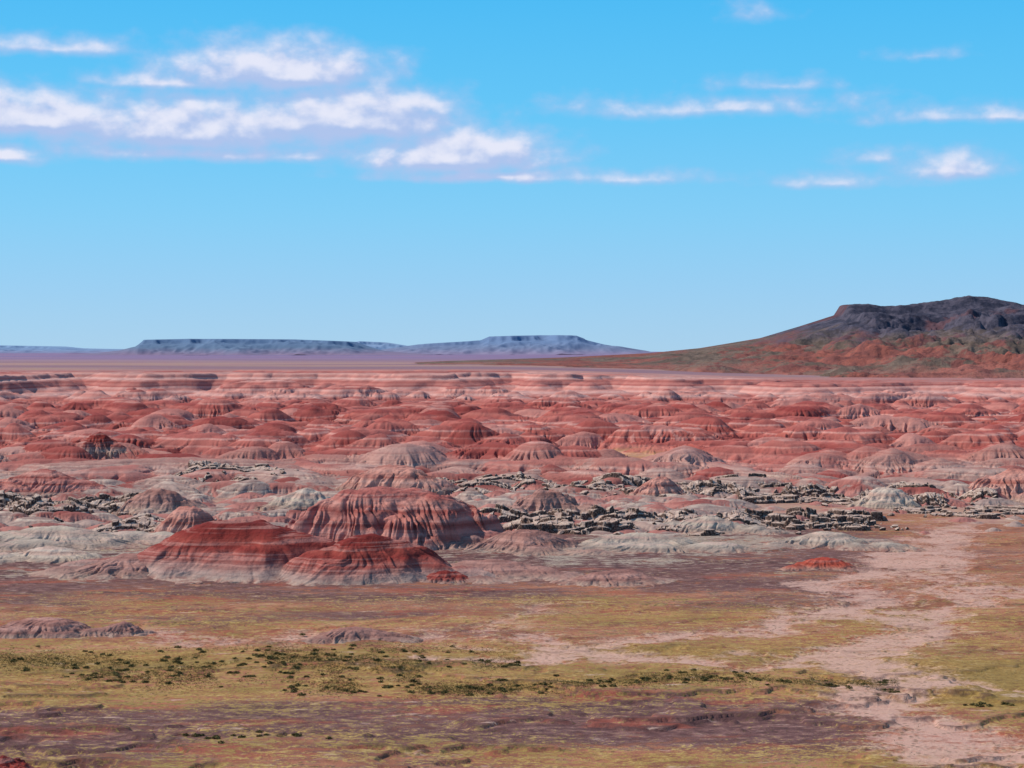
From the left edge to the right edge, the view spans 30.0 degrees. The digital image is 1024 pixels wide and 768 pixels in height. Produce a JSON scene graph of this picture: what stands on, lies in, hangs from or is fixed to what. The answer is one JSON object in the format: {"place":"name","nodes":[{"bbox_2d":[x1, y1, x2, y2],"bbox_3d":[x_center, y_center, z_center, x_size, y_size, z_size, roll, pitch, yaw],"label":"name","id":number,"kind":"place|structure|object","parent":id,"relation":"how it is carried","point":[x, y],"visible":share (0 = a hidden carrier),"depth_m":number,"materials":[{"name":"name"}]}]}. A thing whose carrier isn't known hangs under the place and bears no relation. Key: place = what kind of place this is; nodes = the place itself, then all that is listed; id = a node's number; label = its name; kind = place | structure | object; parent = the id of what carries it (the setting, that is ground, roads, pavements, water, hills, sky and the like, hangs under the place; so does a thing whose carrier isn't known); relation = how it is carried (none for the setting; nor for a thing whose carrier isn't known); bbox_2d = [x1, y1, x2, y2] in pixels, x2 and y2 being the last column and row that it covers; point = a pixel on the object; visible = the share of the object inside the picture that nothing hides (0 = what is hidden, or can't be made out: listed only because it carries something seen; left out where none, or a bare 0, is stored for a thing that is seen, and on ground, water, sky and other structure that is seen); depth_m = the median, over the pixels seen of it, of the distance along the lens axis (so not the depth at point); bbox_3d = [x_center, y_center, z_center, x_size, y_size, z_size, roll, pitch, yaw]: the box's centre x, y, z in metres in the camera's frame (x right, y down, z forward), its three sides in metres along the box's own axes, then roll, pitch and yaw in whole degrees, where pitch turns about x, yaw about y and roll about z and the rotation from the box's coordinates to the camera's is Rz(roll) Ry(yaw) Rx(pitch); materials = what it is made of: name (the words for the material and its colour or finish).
{"place":"outdoors","nodes":[
{"label":"outdoors","id":0,"kind":"place"},
{"bbox_2d":[0,469,107,497],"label":"red hill","id":1,"kind":"structure","parent":0,"point":[45,483],"depth_m":1279.58,"materials":[{"name":"stone"}]},
{"bbox_2d":[0,546,110,564],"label":"pale hill","id":2,"kind":"structure","parent":0,"point":[51,555],"depth_m":909.38,"materials":[{"name":"stone"}]},
{"bbox_2d":[0,617,121,638],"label":"hill","id":3,"kind":"structure","parent":0,"point":[48,627],"depth_m":672.30,"materials":[{"name":"stone"}]},
{"bbox_2d":[0,525,173,551],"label":"grey hill","id":4,"kind":"structure","parent":0,"point":[62,536],"depth_m":979.16,"materials":[{"name":"stone"}]},
{"bbox_2d":[28,553,150,579],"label":"hill","id":5,"kind":"structure","parent":0,"point":[128,565],"depth_m":846.33,"materials":[{"name":"stone"}]},
{"bbox_2d":[71,432,132,458],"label":"red hill","id":6,"kind":"structure","parent":0,"point":[99,443],"depth_m":1510.92,"materials":[{"name":"red stone"}]},
{"bbox_2d":[105,621,156,636],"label":"hill","id":7,"kind":"structure","parent":0,"point":[124,629],"depth_m":675.53,"materials":[{"name":"stone"}]},
{"bbox_2d":[111,488,208,515],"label":"grey hill","id":8,"kind":"structure","parent":0,"point":[160,500],"depth_m":1163.59,"materials":[{"name":"stone"}]},
{"bbox_2d":[153,506,219,533],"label":"pink hill","id":9,"kind":"structure","parent":0,"point":[179,518],"depth_m":1018.57,"materials":[{"name":"stone"}]},
{"bbox_2d":[60,519,335,584],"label":"red hill","id":10,"kind":"structure","parent":0,"point":[255,552],"depth_m":853.64,"materials":[{"name":"red stone"}]},
{"bbox_2d":[254,488,330,511],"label":"pale hill","id":11,"kind":"structure","parent":0,"point":[304,499],"depth_m":1158.86,"materials":[{"name":"stone"}]},
{"bbox_2d":[300,626,422,643],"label":"hill","id":12,"kind":"structure","parent":0,"point":[343,635],"depth_m":657.44,"materials":[{"name":"stone"}]},
{"bbox_2d":[357,341,405,349],"bbox_3d":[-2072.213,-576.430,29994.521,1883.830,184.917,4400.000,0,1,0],"label":"mesa","id":13,"kind":"structure","parent":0,"point":[381,345],"depth_m":28943.29,"materials":[{"name":"blue stone"}]},
{"bbox_2d":[276,533,495,585],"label":"red hill","id":14,"kind":"structure","parent":0,"point":[369,559],"depth_m":830.64,"materials":[{"name":"red stone"}]},
{"bbox_2d":[285,486,504,550],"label":"striped hill","id":15,"kind":"structure","parent":0,"point":[426,518],"depth_m":978.14,"materials":[{"name":"red stone"}]},
{"bbox_2d":[335,464,461,494],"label":"pink hill","id":16,"kind":"structure","parent":0,"point":[398,476],"depth_m":1316.37,"materials":[{"name":"stone"}]},
{"bbox_2d":[426,570,468,583],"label":"red hill","id":17,"kind":"structure","parent":0,"point":[445,577],"depth_m":826.86,"materials":[{"name":"red stone"}]},
{"bbox_2d":[0,353,1023,767],"bbox_3d":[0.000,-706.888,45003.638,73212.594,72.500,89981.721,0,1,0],"label":"ground","id":18,"kind":"structure","parent":0,"point":[738,725],"depth_m":617.23,"materials":[{"name":"soil"}]},
{"bbox_2d":[0,755,39,767],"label":"red mound","id":19,"kind":"object","parent":18,"relation":"on","point":[7,762],"visible":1,"depth_m":443.32,"materials":[{"name":"red soil"}]},
{"bbox_2d":[0,345,122,352],"bbox_3d":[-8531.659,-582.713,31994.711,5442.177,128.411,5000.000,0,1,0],"label":"mesa","id":20,"kind":"structure","parent":18,"relation":"on","point":[30,349],"depth_m":30637.70,"materials":[{"name":"blue stone"}]},
{"bbox_2d":[0,490,142,516],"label":"rock ledge","id":21,"kind":"object","parent":18,"relation":"on","point":[30,505],"visible":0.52,"depth_m":1176.10,"materials":[{"name":"stone"}]},
{"bbox_2d":[54,513,217,532],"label":"rock ledge","id":22,"kind":"object","parent":18,"relation":"on","point":[147,523],"visible":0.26,"depth_m":1048.54,"materials":[{"name":"stone"}]},
{"bbox_2d":[170,460,298,481],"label":"rock ledge","id":23,"kind":"object","parent":18,"relation":"on","point":[196,465],"visible":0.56,"depth_m":1411.09,"materials":[{"name":"stone"}]},
{"bbox_2d":[74,339,433,354],"bbox_3d":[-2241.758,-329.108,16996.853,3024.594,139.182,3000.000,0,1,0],"label":"mesa","id":24,"kind":"structure","parent":18,"relation":"on","point":[230,347],"depth_m":16179.46,"materials":[{"name":"blue stone"}]},
{"bbox_2d":[436,471,566,493],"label":"rock ledge","id":25,"kind":"object","parent":18,"relation":"on","point":[522,477],"visible":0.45,"depth_m":1348.46,"materials":[{"name":"stone"}]},
{"bbox_2d":[0,520,1019,767],"bbox_3d":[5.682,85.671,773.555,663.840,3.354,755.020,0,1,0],"label":"scrub","id":26,"kind":"object","parent":18,"relation":"on","point":[460,690],"visible":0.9,"depth_m":589.05,"materials":[{"name":"green plant"}]},
{"bbox_2d":[0,369,1023,536],"bbox_3d":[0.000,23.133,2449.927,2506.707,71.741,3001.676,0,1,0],"label":"badlands","id":27,"kind":"structure","parent":18,"relation":"on","point":[326,432],"depth_m":1745.68,"materials":[{"name":"stone"}]},
{"bbox_2d":[382,335,654,354],"bbox_3d":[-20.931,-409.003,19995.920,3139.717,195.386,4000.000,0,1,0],"label":"mesa","id":28,"kind":"structure","parent":18,"relation":"on","point":[535,345],"depth_m":18765.28,"materials":[{"name":"blue stone"}]},
{"bbox_2d":[480,503,657,534],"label":"rock ledge","id":29,"kind":"object","parent":18,"relation":"on","point":[598,518],"visible":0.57,"depth_m":1071.65,"materials":[{"name":"stone"}]},
{"bbox_2d":[547,472,764,496],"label":"rock ledge","id":30,"kind":"object","parent":18,"relation":"on","point":[609,485],"visible":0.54,"depth_m":1316.32,"materials":[{"name":"stone"}]},
{"bbox_2d":[614,507,780,535],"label":"rock ledge","id":31,"kind":"object","parent":18,"relation":"on","point":[664,516],"visible":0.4,"depth_m":1092.76,"materials":[{"name":"stone"}]},
{"bbox_2d":[689,473,864,503],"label":"rock ledge","id":32,"kind":"object","parent":18,"relation":"on","point":[790,493],"visible":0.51,"depth_m":1301.52,"materials":[{"name":"stone"}]},
{"bbox_2d":[736,506,887,530],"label":"rock ledge","id":33,"kind":"object","parent":18,"relation":"on","point":[849,520],"visible":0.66,"depth_m":1089.84,"materials":[{"name":"stone"}]},
{"bbox_2d":[778,557,858,570],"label":"red mound","id":34,"kind":"object","parent":18,"relation":"on","point":[823,563],"visible":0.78,"depth_m":876.95,"materials":[{"name":"soil"}]},
{"bbox_2d":[803,481,997,504],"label":"rock ledge","id":35,"kind":"object","parent":18,"relation":"on","point":[977,493],"visible":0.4,"depth_m":1264.02,"materials":[{"name":"stone"}]},
{"bbox_2d":[891,492,1023,518],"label":"rock ledge","id":36,"kind":"object","parent":18,"relation":"on","point":[931,499],"visible":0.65,"depth_m":1189.29,"materials":[{"name":"stone"}]},
{"bbox_2d":[0,0,1023,351],"label":"sky","id":37,"kind":"structure","parent":0,"point":[647,175],"materials":[{"name":"blue"}]},
{"bbox_2d":[450,559,585,584],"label":"hill","id":38,"kind":"structure","parent":0,"point":[504,571],"depth_m":842.72,"materials":[{"name":"stone"}]},
{"bbox_2d":[448,529,612,555],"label":"grey hill","id":39,"kind":"structure","parent":0,"point":[524,542],"depth_m":954.27,"materials":[{"name":"stone"}]},
{"bbox_2d":[506,488,593,512],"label":"pink hill","id":40,"kind":"structure","parent":0,"point":[536,500],"depth_m":1125.81,"materials":[{"name":"stone"}]},
{"bbox_2d":[549,569,676,587],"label":"hill","id":41,"kind":"structure","parent":0,"point":[619,577],"depth_m":816.95,"materials":[{"name":"stone"}]},
{"bbox_2d":[627,477,685,496],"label":"pink hill","id":42,"kind":"structure","parent":0,"point":[657,486],"depth_m":1278.06,"materials":[{"name":"stone"}]},
{"bbox_2d":[563,532,756,553],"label":"grey hill","id":43,"kind":"structure","parent":0,"point":[635,542],"depth_m":954.18,"materials":[{"name":"stone"}]},
{"bbox_2d":[415,295,1023,378],"bbox_3d":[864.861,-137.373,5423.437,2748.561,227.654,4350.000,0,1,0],"label":"dark hill","id":44,"kind":"structure","parent":0,"point":[973,337],"depth_m":4583.50,"materials":[{"name":"brown stone"}]},
{"bbox_2d":[664,515,794,534],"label":"grey hill","id":45,"kind":"structure","parent":0,"point":[696,525],"depth_m":1051.48,"materials":[{"name":"stone"}]},
{"bbox_2d":[753,531,925,552],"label":"grey hill","id":46,"kind":"structure","parent":0,"point":[832,540],"depth_m":974.27,"materials":[{"name":"stone"}]},
{"bbox_2d":[845,487,923,508],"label":"pale hill","id":47,"kind":"structure","parent":0,"point":[884,498],"depth_m":1217.37,"materials":[{"name":"stone"}]},
{"bbox_2d":[968,468,1023,502],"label":"pink hill","id":48,"kind":"structure","parent":0,"point":[1008,483],"depth_m":1272.15,"materials":[{"name":"stone"}]}
]}

